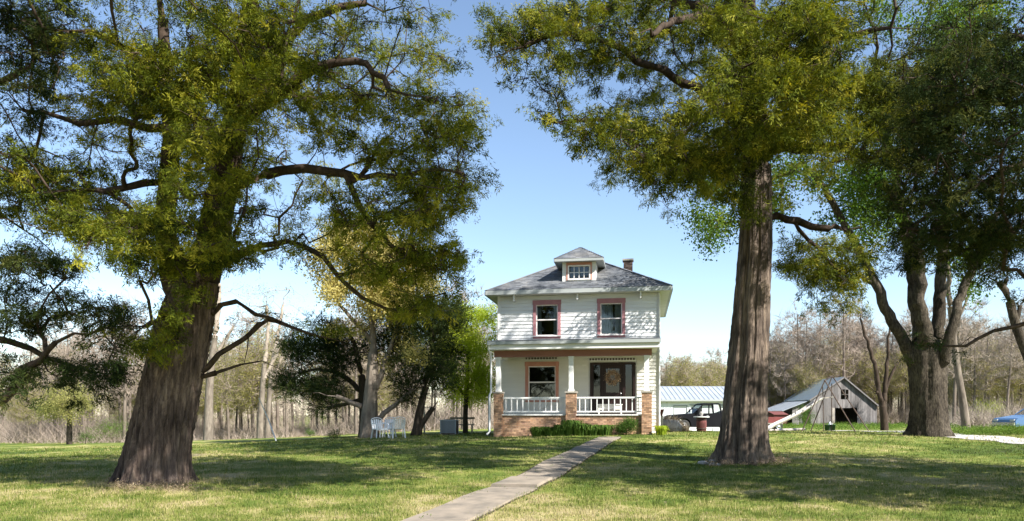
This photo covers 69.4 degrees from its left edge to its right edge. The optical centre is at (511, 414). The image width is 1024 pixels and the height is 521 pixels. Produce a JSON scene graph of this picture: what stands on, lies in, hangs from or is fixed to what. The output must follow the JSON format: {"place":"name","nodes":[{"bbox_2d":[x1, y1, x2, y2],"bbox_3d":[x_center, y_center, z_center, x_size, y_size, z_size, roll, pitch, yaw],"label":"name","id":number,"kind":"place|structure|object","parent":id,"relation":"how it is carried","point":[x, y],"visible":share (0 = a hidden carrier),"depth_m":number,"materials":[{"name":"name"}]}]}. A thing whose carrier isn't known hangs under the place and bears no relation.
{"place":"outdoors","nodes":[
{"label":"outdoors","id":0,"kind":"place"},
{"bbox_2d":[0,415,1023,520],"bbox_3d":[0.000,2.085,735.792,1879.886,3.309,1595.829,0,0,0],"label":"lawn","id":1,"kind":"structure","parent":0,"point":[15,446],"depth_m":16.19,"materials":[{"name":"green plant"}]},
{"bbox_2d":[6,374,51,442],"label":"woodland tree","id":2,"kind":"object","parent":1,"relation":"on","point":[27,413],"visible":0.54,"depth_m":82.04,"materials":[{"name":"green plant"}]},
{"bbox_2d":[7,321,70,440],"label":"woodland tree","id":3,"kind":"object","parent":1,"relation":"on","point":[39,422],"visible":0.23,"depth_m":86.47,"materials":[{"name":"brown plant"}]},
{"bbox_2d":[29,343,75,437],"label":"woodland tree","id":4,"kind":"object","parent":1,"relation":"on","point":[58,423],"visible":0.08,"depth_m":92.74,"materials":[{"name":"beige plant"}]},
{"bbox_2d":[28,379,102,443],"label":"young tree","id":5,"kind":"object","parent":1,"relation":"on","point":[56,403],"visible":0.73,"depth_m":43.93,"materials":[{"name":"green plant"}]},
{"bbox_2d":[40,318,96,396],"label":"woodland tree","id":6,"kind":"object","parent":1,"relation":"on","point":[60,351],"visible":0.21,"depth_m":84.70,"materials":[{"name":"plant"}]},
{"bbox_2d":[54,332,103,436],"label":"woodland tree","id":7,"kind":"object","parent":1,"relation":"on","point":[67,353],"visible":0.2,"depth_m":82.54,"materials":[{"name":"plant"}]},
{"bbox_2d":[0,0,161,416],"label":"cedar tree","id":8,"kind":"object","parent":1,"relation":"on","point":[29,29],"visible":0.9,"depth_m":14.14,"materials":[{"name":"green plant"}]},
{"bbox_2d":[56,316,106,433],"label":"woodland tree","id":9,"kind":"object","parent":1,"relation":"on","point":[81,350],"visible":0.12,"depth_m":91.89,"materials":[{"name":"brown plant"}]},
{"bbox_2d":[79,414,126,442],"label":"shrub","id":10,"kind":"object","parent":1,"relation":"on","point":[109,435],"visible":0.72,"depth_m":83.40,"materials":[{"name":"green plant"}]},
{"bbox_2d":[88,322,145,429],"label":"woodland tree","id":11,"kind":"object","parent":1,"relation":"on","point":[120,413],"visible":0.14,"depth_m":91.10,"materials":[{"name":"brown plant"}]},
{"bbox_2d":[102,386,134,422],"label":"woodland tree","id":12,"kind":"object","parent":1,"relation":"on","point":[114,412],"visible":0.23,"depth_m":95.65,"materials":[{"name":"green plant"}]},
{"bbox_2d":[90,293,150,442],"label":"woodland tree","id":13,"kind":"object","parent":1,"relation":"on","point":[124,411],"visible":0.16,"depth_m":82.40,"materials":[{"name":"brown plant"}]},
{"bbox_2d":[104,352,143,429],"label":"woodland tree","id":14,"kind":"object","parent":1,"relation":"on","point":[134,388],"visible":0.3,"depth_m":87.40,"materials":[{"name":"plant"}]},
{"bbox_2d":[103,475,201,490],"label":"weeds","id":15,"kind":"object","parent":1,"relation":"on","point":[165,484],"visible":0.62,"depth_m":13.39,"materials":[{"name":"green plant"}]},
{"bbox_2d":[204,333,242,434],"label":"woodland tree","id":16,"kind":"object","parent":1,"relation":"on","point":[221,419],"visible":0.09,"depth_m":92.98,"materials":[{"name":"plant"}]},
{"bbox_2d":[200,334,255,439],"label":"woodland tree","id":17,"kind":"object","parent":1,"relation":"on","point":[225,386],"visible":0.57,"depth_m":80.28,"materials":[{"name":"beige plant"}]},
{"bbox_2d":[203,283,256,439],"bbox_3d":[-23.799,-6.369,60.210,5.478,17.553,9.213,0,0,-31],"label":"bare tree","id":18,"kind":"object","parent":1,"relation":"on","point":[208,419],"visible":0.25,"depth_m":59.80,"materials":[{"name":"beige plant"}]},
{"bbox_2d":[229,371,256,433],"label":"woodland tree","id":19,"kind":"object","parent":1,"relation":"on","point":[242,410],"visible":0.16,"depth_m":98.70,"materials":[{"name":"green plant"}]},
{"bbox_2d":[0,393,493,443],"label":"undergrowth","id":20,"kind":"object","parent":1,"relation":"on","point":[10,435],"visible":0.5,"depth_m":86.53,"materials":[{"name":"plant"}]},
{"bbox_2d":[0,385,493,429],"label":"distant wood","id":21,"kind":"object","parent":1,"relation":"on","point":[300,412],"visible":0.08,"depth_m":139.15,"materials":[{"name":"plant"}]},
{"bbox_2d":[221,299,273,433],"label":"woodland tree","id":22,"kind":"object","parent":1,"relation":"on","point":[252,415],"visible":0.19,"depth_m":95.62,"materials":[{"name":"plant"}]},
{"bbox_2d":[0,0,503,485],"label":"cedar tree","id":23,"kind":"object","parent":1,"relation":"on","point":[258,82],"visible":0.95,"depth_m":12.94,"materials":[{"name":"green plant"}]},
{"bbox_2d":[229,336,284,437],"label":"woodland tree","id":24,"kind":"object","parent":1,"relation":"on","point":[257,380],"visible":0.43,"depth_m":82.32,"materials":[{"name":"brown plant"}]},
{"bbox_2d":[230,309,285,371],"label":"woodland tree","id":25,"kind":"object","parent":1,"relation":"on","point":[251,319],"visible":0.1,"depth_m":92.40,"materials":[{"name":"plant"}]},
{"bbox_2d":[229,321,289,437],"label":"woodland tree","id":26,"kind":"object","parent":1,"relation":"on","point":[243,353],"visible":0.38,"depth_m":82.48,"materials":[{"name":"beige plant"}]},
{"bbox_2d":[238,280,297,437],"bbox_3d":[-19.077,-4.184,59.264,4.992,12.688,7.787,0,0,0],"label":"bare tree","id":27,"kind":"object","parent":1,"relation":"on","point":[260,418],"visible":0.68,"depth_m":57.86,"materials":[{"name":"beige plant"}]},
{"bbox_2d":[250,310,295,432],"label":"woodland tree","id":28,"kind":"object","parent":1,"relation":"on","point":[277,414],"visible":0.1,"depth_m":105.20,"materials":[{"name":"plant"}]},
{"bbox_2d":[254,278,314,437],"bbox_3d":[-18.208,-4.304,59.203,4.752,13.040,7.744,0,0,-16],"label":"bare tree","id":29,"kind":"object","parent":1,"relation":"on","point":[268,412],"visible":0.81,"depth_m":59.36,"materials":[{"name":"beige plant"}]},
{"bbox_2d":[268,351,303,437],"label":"woodland tree","id":30,"kind":"object","parent":1,"relation":"on","point":[286,426],"visible":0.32,"depth_m":81.14,"materials":[{"name":"green plant"}]},
{"bbox_2d":[295,356,338,433],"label":"woodland tree","id":31,"kind":"object","parent":1,"relation":"on","point":[311,388],"visible":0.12,"depth_m":88.80,"materials":[{"name":"brown plant"}]},
{"bbox_2d":[262,308,402,436],"bbox_3d":[-9.008,-2.077,38.010,7.775,6.746,6.214,0,0,0],"label":"cedar tree","id":32,"kind":"object","parent":1,"relation":"on","point":[331,356],"visible":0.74,"depth_m":36.71,"materials":[{"name":"green plant"}]},
{"bbox_2d":[325,301,383,433],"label":"woodland tree","id":33,"kind":"object","parent":1,"relation":"on","point":[355,412],"visible":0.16,"depth_m":80.24,"materials":[{"name":"brown plant"}]},
{"bbox_2d":[345,348,394,409],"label":"woodland tree","id":34,"kind":"object","parent":1,"relation":"on","point":[381,392],"visible":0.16,"depth_m":85.11,"materials":[{"name":"beige plant"}]},
{"bbox_2d":[299,205,448,437],"bbox_3d":[-6.536,-4.535,35.055,7.568,11.551,7.050,0,0,0],"label":"maple tree","id":35,"kind":"object","parent":1,"relation":"on","point":[332,289],"visible":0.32,"depth_m":34.67,"materials":[{"name":"green plant"}]},
{"bbox_2d":[371,417,388,437],"bbox_3d":[-5.988,0.632,33.441,0.650,0.964,0.698,0,0,-35],"label":"lawn chair","id":36,"kind":"object","parent":1,"relation":"on","point":[377,426],"visible":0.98,"depth_m":33.55,"materials":[{"name":"plastic"}]},
{"bbox_2d":[377,366,398,426],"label":"woodland tree","id":37,"kind":"object","parent":1,"relation":"on","point":[389,399],"visible":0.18,"depth_m":87.38,"materials":[{"name":"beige plant"}]},
{"bbox_2d":[389,417,405,438],"bbox_3d":[-5.055,0.594,32.754,0.650,0.964,0.698,0,0,-20],"label":"lawn chair","id":38,"kind":"object","parent":1,"relation":"on","point":[396,426],"visible":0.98,"depth_m":32.54,"materials":[{"name":"white paint"}]},
{"bbox_2d":[379,275,475,435],"bbox_3d":[-4.110,-2.857,35.011,4.795,8.094,8.359,0,0,0],"label":"cedar tree","id":39,"kind":"object","parent":1,"relation":"on","point":[435,333],"visible":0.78,"depth_m":34.89,"materials":[{"name":"green plant"}]},
{"bbox_2d":[440,419,458,434],"bbox_3d":[-3.131,0.646,37.000,0.840,0.783,0.720,0,0,8],"label":"condenser unit","id":40,"kind":"object","parent":1,"relation":"on","point":[449,426],"visible":0.99,"depth_m":36.68,"materials":[{"name":"metal"}]},
{"bbox_2d":[428,300,497,432],"bbox_3d":[-2.435,-2.602,40.538,4.843,7.548,8.230,0,0,0],"label":"young tree","id":41,"kind":"object","parent":1,"relation":"on","point":[478,384],"visible":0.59,"depth_m":39.15,"materials":[{"name":"green plant"}]},
{"bbox_2d":[437,275,493,429],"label":"woodland tree","id":42,"kind":"object","parent":1,"relation":"on","point":[469,330],"visible":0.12,"depth_m":80.87,"materials":[{"name":"plant"}]},
{"bbox_2d":[0,434,1023,520],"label":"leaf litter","id":43,"kind":"object","parent":1,"relation":"on","point":[507,488],"visible":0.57,"depth_m":14.94,"materials":[{"name":"brown plant"}]},
{"bbox_2d":[402,437,621,520],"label":"front walk","id":44,"kind":"structure","parent":1,"relation":"on","point":[471,506],"depth_m":13.53,"materials":[{"name":"grey concrete"}]},
{"bbox_2d":[2,440,1023,520],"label":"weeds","id":45,"kind":"object","parent":1,"relation":"on","point":[526,477],"visible":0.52,"depth_m":14.70,"materials":[{"name":"green plant"}]},
{"bbox_2d":[528,426,547,436],"bbox_3d":[1.175,0.764,31.895,1.087,0.460,1.082,0,0,-42],"label":"leafy plant","id":46,"kind":"object","parent":1,"relation":"on","point":[537,431],"visible":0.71,"depth_m":31.65,"materials":[{"name":"green plant"}]},
{"bbox_2d":[560,420,581,435],"bbox_3d":[2.565,0.588,31.670,1.370,0.704,1.325,0,0,0],"label":"leafy plant","id":47,"kind":"object","parent":1,"relation":"on","point":[569,426],"visible":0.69,"depth_m":31.38,"materials":[{"name":"green plant"}]},
{"bbox_2d":[484,247,672,436],"bbox_3d":[3.583,-3.443,37.545,8.689,9.526,11.935,0,0,10],"label":"farmhouse","id":48,"kind":"object","parent":1,"relation":"on","point":[574,325],"visible":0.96,"depth_m":34.30,"materials":[{"name":"white paint"}]},
{"bbox_2d":[524,361,558,401],"bbox_3d":[1.405,-1.515,34.766,1.640,1.890,0.195,0,0,10],"label":"window","id":49,"kind":"structure","parent":48,"relation":"in","point":[527,364],"depth_m":34.74,"materials":[{"name":"orange wood"}]},
{"bbox_2d":[532,300,560,338],"bbox_3d":[1.648,-4.450,34.792,1.370,1.800,0.330,0,0,10],"label":"window","id":50,"kind":"structure","parent":48,"relation":"in","point":[537,304],"depth_m":34.77,"materials":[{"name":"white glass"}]},
{"bbox_2d":[598,404,622,413],"bbox_3d":[4.411,-0.225,33.234,1.100,0.450,0.360,0,0,10],"label":"bench","id":51,"kind":"object","parent":48,"relation":"on","point":[611,406],"visible":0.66,"depth_m":33.08,"materials":[{"name":"white wood"}]},
{"bbox_2d":[597,298,625,337],"bbox_3d":[4.599,-4.450,34.283,1.340,1.800,0.330,0,0,10],"label":"window","id":52,"kind":"structure","parent":48,"relation":"in","point":[605,318],"depth_m":34.33,"materials":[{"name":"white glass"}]},
{"bbox_2d":[603,369,620,385],"bbox_3d":[4.655,-1.698,34.160,0.891,0.908,0.516,0,0,10],"label":"wreath","id":53,"kind":"object","parent":48,"relation":"attached to","point":[613,373],"visible":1,"depth_m":34.12,"materials":[{"name":"brown plant"}]},
{"bbox_2d":[574,423,589,435],"bbox_3d":[2.992,0.664,31.620,1.217,0.549,1.274,0,0,0],"label":"leafy plant","id":54,"kind":"object","parent":1,"relation":"on","point":[580,431],"visible":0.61,"depth_m":31.30,"materials":[{"name":"green plant"}]},
{"bbox_2d":[597,424,614,435],"bbox_3d":[3.919,0.692,31.433,1.105,0.494,1.128,0,0,-30],"label":"leafy plant","id":55,"kind":"object","parent":1,"relation":"on","point":[606,429],"visible":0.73,"depth_m":31.19,"materials":[{"name":"green plant"}]},
{"bbox_2d":[613,415,638,434],"bbox_3d":[4.813,0.552,31.332,1.238,1.023,1.281,0,0,0],"label":"shrub","id":56,"kind":"object","parent":1,"relation":"on","point":[627,423],"visible":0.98,"depth_m":31.15,"materials":[{"name":"green plant"}]},
{"bbox_2d":[662,413,691,431],"bbox_3d":[7.950,0.491,37.511,2.540,1.514,2.226,0,0,0],"label":"brush heap","id":57,"kind":"object","parent":1,"relation":"on","point":[675,424],"visible":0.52,"depth_m":36.99,"materials":[{"name":"grey plant"}]},
{"bbox_2d":[660,355,701,385],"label":"woodland tree","id":58,"kind":"object","parent":1,"relation":"on","point":[674,377],"visible":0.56,"depth_m":94.47,"materials":[{"name":"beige plant"}]},
{"bbox_2d":[661,355,704,385],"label":"woodland tree","id":59,"kind":"object","parent":1,"relation":"on","point":[682,366],"visible":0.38,"depth_m":96.13,"materials":[{"name":"beige plant"}]},
{"bbox_2d":[660,386,723,430],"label":"garage","id":60,"kind":"structure","parent":1,"relation":"on","point":[678,399],"depth_m":62.10,"materials":[{"name":"metal"}]},
{"bbox_2d":[663,403,721,427],"bbox_3d":[13.656,0.237,52.145,5.760,2.017,2.280,0,0,-3],"label":"car","id":61,"kind":"object","parent":1,"relation":"on","point":[714,418],"visible":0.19,"depth_m":51.22,"materials":[{"name":"black paint"}]},
{"bbox_2d":[694,411,708,430],"bbox_3d":[10.246,0.423,40.000,0.840,1.130,0.840,0,0,0],"label":"barrel stand","id":62,"kind":"object","parent":1,"relation":"on","point":[701,422],"visible":0.93,"depth_m":39.77,"materials":[{"name":"metal"}]},
{"bbox_2d":[690,359,723,385],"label":"woodland tree","id":63,"kind":"object","parent":1,"relation":"on","point":[710,375],"visible":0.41,"depth_m":99.70,"materials":[{"name":"beige plant"}]},
{"bbox_2d":[699,355,726,385],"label":"woodland tree","id":64,"kind":"object","parent":1,"relation":"on","point":[719,371],"visible":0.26,"depth_m":102.31,"materials":[{"name":"beige plant"}]},
{"bbox_2d":[467,0,986,464],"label":"cedar tree","id":65,"kind":"object","parent":1,"relation":"on","point":[785,76],"visible":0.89,"depth_m":16.47,"materials":[{"name":"green plant"}]},
{"bbox_2d":[704,452,790,466],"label":"weeds","id":66,"kind":"object","parent":1,"relation":"on","point":[779,460],"visible":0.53,"depth_m":18.27,"materials":[{"name":"green plant"}]},
{"bbox_2d":[768,367,793,404],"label":"woodland tree","id":67,"kind":"object","parent":1,"relation":"on","point":[775,389],"visible":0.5,"depth_m":121.81,"materials":[{"name":"brown plant"}]},
{"bbox_2d":[768,317,793,407],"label":"woodland tree","id":68,"kind":"object","parent":1,"relation":"on","point":[770,370],"visible":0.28,"depth_m":122.75,"materials":[{"name":"plant"}]},
{"bbox_2d":[769,338,804,401],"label":"woodland tree","id":69,"kind":"object","parent":1,"relation":"on","point":[783,368],"visible":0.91,"depth_m":115.00,"materials":[{"name":"brown plant"}]},
{"bbox_2d":[769,299,825,384],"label":"woodland tree","id":70,"kind":"object","parent":1,"relation":"on","point":[795,332],"visible":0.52,"depth_m":119.88,"materials":[{"name":"brown plant"}]},
{"bbox_2d":[778,306,834,385],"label":"woodland tree","id":71,"kind":"object","parent":1,"relation":"on","point":[799,328],"visible":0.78,"depth_m":114.83,"materials":[{"name":"brown plant"}]},
{"bbox_2d":[792,405,820,423],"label":"shrub","id":72,"kind":"object","parent":1,"relation":"on","point":[807,412],"visible":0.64,"depth_m":97.59,"materials":[{"name":"green plant"}]},
{"bbox_2d":[788,356,826,396],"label":"woodland tree","id":73,"kind":"object","parent":1,"relation":"on","point":[806,381],"visible":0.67,"depth_m":112.86,"materials":[{"name":"plant"}]},
{"bbox_2d":[768,375,868,431],"bbox_3d":[16.188,-0.536,38.601,6.379,3.140,3.658,0,0,0],"label":"swing set","id":74,"kind":"object","parent":1,"relation":"on","point":[798,412],"visible":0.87,"depth_m":37.94,"materials":[{"name":"metal"}]},
{"bbox_2d":[794,314,846,381],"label":"woodland tree","id":75,"kind":"object","parent":1,"relation":"on","point":[820,348],"visible":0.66,"depth_m":113.68,"materials":[{"name":"plant"}]},
{"bbox_2d":[795,305,846,377],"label":"woodland tree","id":76,"kind":"object","parent":1,"relation":"on","point":[825,314],"visible":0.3,"depth_m":119.83,"materials":[{"name":"plant"}]},
{"bbox_2d":[768,377,878,424],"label":"barn","id":77,"kind":"structure","parent":1,"relation":"on","point":[864,404],"depth_m":104.97,"materials":[{"name":"grey wood"}]},
{"bbox_2d":[804,334,857,381],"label":"woodland tree","id":78,"kind":"object","parent":1,"relation":"on","point":[829,374],"visible":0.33,"depth_m":116.49,"materials":[{"name":"brown plant"}]},
{"bbox_2d":[807,293,875,423],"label":"woodland tree","id":79,"kind":"object","parent":1,"relation":"on","point":[843,338],"visible":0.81,"depth_m":112.83,"materials":[{"name":"plant"}]},
{"bbox_2d":[670,0,1023,436],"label":"maple tree","id":80,"kind":"object","parent":1,"relation":"on","point":[928,414],"visible":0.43,"depth_m":30.57,"materials":[{"name":"green plant"}]},
{"bbox_2d":[826,306,878,382],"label":"woodland tree","id":81,"kind":"object","parent":1,"relation":"on","point":[853,337],"visible":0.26,"depth_m":124.07,"materials":[{"name":"plant"}]},
{"bbox_2d":[837,324,884,389],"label":"woodland tree","id":82,"kind":"object","parent":1,"relation":"on","point":[862,346],"visible":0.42,"depth_m":119.65,"materials":[{"name":"brown plant"}]},
{"bbox_2d":[781,420,958,429],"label":"weeds","id":83,"kind":"object","parent":1,"relation":"on","point":[901,424],"visible":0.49,"depth_m":65.00,"materials":[{"name":"green plant"}]},
{"bbox_2d":[851,344,897,403],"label":"woodland tree","id":84,"kind":"object","parent":1,"relation":"on","point":[871,380],"visible":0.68,"depth_m":114.09,"materials":[{"name":"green plant"}]},
{"bbox_2d":[858,308,902,430],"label":"bare tree","id":85,"kind":"object","parent":1,"relation":"on","point":[882,402],"visible":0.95,"depth_m":45.91,"materials":[{"name":"brown plant"}]},
{"bbox_2d":[768,394,996,423],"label":"undergrowth","id":86,"kind":"object","parent":1,"relation":"on","point":[895,418],"visible":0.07,"depth_m":111.92,"materials":[{"name":"brown plant"}]},
{"bbox_2d":[867,315,908,416],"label":"woodland tree","id":87,"kind":"object","parent":1,"relation":"on","point":[888,401],"visible":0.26,"depth_m":124.21,"materials":[{"name":"plant"}]},
{"bbox_2d":[878,312,911,416],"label":"woodland tree","id":88,"kind":"object","parent":1,"relation":"on","point":[909,325],"visible":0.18,"depth_m":114.87,"materials":[{"name":"plant"}]},
{"bbox_2d":[882,346,908,422],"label":"woodland tree","id":89,"kind":"object","parent":1,"relation":"on","point":[901,378],"visible":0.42,"depth_m":112.72,"materials":[{"name":"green plant"}]},
{"bbox_2d":[833,430,1023,443],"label":"gravel drive","id":90,"kind":"structure","parent":1,"relation":"on","point":[1006,439],"depth_m":29.11,"materials":[{"name":"grey gravel"}]},
{"bbox_2d":[848,0,1023,366],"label":"cedar tree","id":91,"kind":"object","parent":1,"relation":"on","point":[941,119],"visible":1,"depth_m":11.82,"materials":[{"name":"green plant"}]},
{"bbox_2d":[929,284,997,422],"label":"woodland tree","id":92,"kind":"object","parent":1,"relation":"on","point":[959,335],"visible":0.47,"depth_m":73.10,"materials":[{"name":"brown plant"}]},
{"bbox_2d":[946,158,983,428],"bbox_3d":[22.013,-8.108,36.512,2.934,18.364,6.531,0,0,32],"label":"bare tree","id":93,"kind":"object","parent":1,"relation":"on","point":[964,410],"visible":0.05,"depth_m":35.89,"materials":[{"name":"brown plant"}]},
{"bbox_2d":[908,389,1023,426],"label":"undergrowth","id":94,"kind":"object","parent":1,"relation":"on","point":[977,418],"visible":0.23,"depth_m":73.23,"materials":[{"name":"plant"}]},
{"bbox_2d":[948,345,998,410],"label":"woodland tree","id":95,"kind":"object","parent":1,"relation":"on","point":[970,395],"visible":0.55,"depth_m":83.11,"materials":[{"name":"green plant"}]},
{"bbox_2d":[949,320,1001,413],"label":"woodland tree","id":96,"kind":"object","parent":1,"relation":"on","point":[975,379],"visible":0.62,"depth_m":82.15,"materials":[{"name":"brown plant"}]},
{"bbox_2d":[951,422,1023,435],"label":"weeds","id":97,"kind":"object","parent":1,"relation":"on","point":[1005,429],"visible":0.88,"depth_m":33.66,"materials":[{"name":"green plant"}]},
{"bbox_2d":[966,322,1008,410],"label":"woodland tree","id":98,"kind":"object","parent":1,"relation":"on","point":[995,335],"visible":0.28,"depth_m":87.20,"materials":[{"name":"brown plant"}]},
{"bbox_2d":[968,339,1016,411],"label":"woodland tree","id":99,"kind":"object","parent":1,"relation":"on","point":[991,393],"visible":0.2,"depth_m":94.54,"materials":[{"name":"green plant"}]},
{"bbox_2d":[976,358,1015,407],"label":"woodland tree","id":100,"kind":"object","parent":1,"relation":"on","point":[1001,395],"visible":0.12,"depth_m":99.93,"materials":[{"name":"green plant"}]},
{"bbox_2d":[982,314,1023,413],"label":"woodland tree","id":101,"kind":"object","parent":1,"relation":"on","point":[1011,364],"visible":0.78,"depth_m":78.30,"materials":[{"name":"brown plant"}]},
{"bbox_2d":[988,314,1021,406],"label":"woodland tree","id":102,"kind":"object","parent":1,"relation":"on","point":[1002,325],"visible":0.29,"depth_m":87.11,"materials":[{"name":"brown plant"}]},
{"bbox_2d":[987,259,1023,359],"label":"bare tree","id":103,"kind":"object","parent":1,"relation":"on","point":[1014,313],"visible":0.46,"depth_m":32.89,"materials":[{"name":"brown plant"}]},
{"bbox_2d":[991,409,1023,427],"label":"parked car","id":104,"kind":"object","parent":1,"relation":"on","point":[1018,419],"visible":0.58,"depth_m":39.96,"materials":[{"name":"blue paint"}]},
{"bbox_2d":[996,350,1023,409],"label":"woodland tree","id":105,"kind":"object","parent":1,"relation":"on","point":[1014,385],"visible":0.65,"depth_m":83.67,"materials":[{"name":"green plant"}]},
{"bbox_2d":[1001,306,1023,378],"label":"woodland tree","id":106,"kind":"object","parent":1,"relation":"on","point":[1019,366],"visible":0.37,"depth_m":79.55,"materials":[{"name":"plant"}]},
{"bbox_2d":[0,0,1023,415],"label":"sky","id":107,"kind":"structure","parent":0,"point":[545,209],"materials":[{"name":"blue"}]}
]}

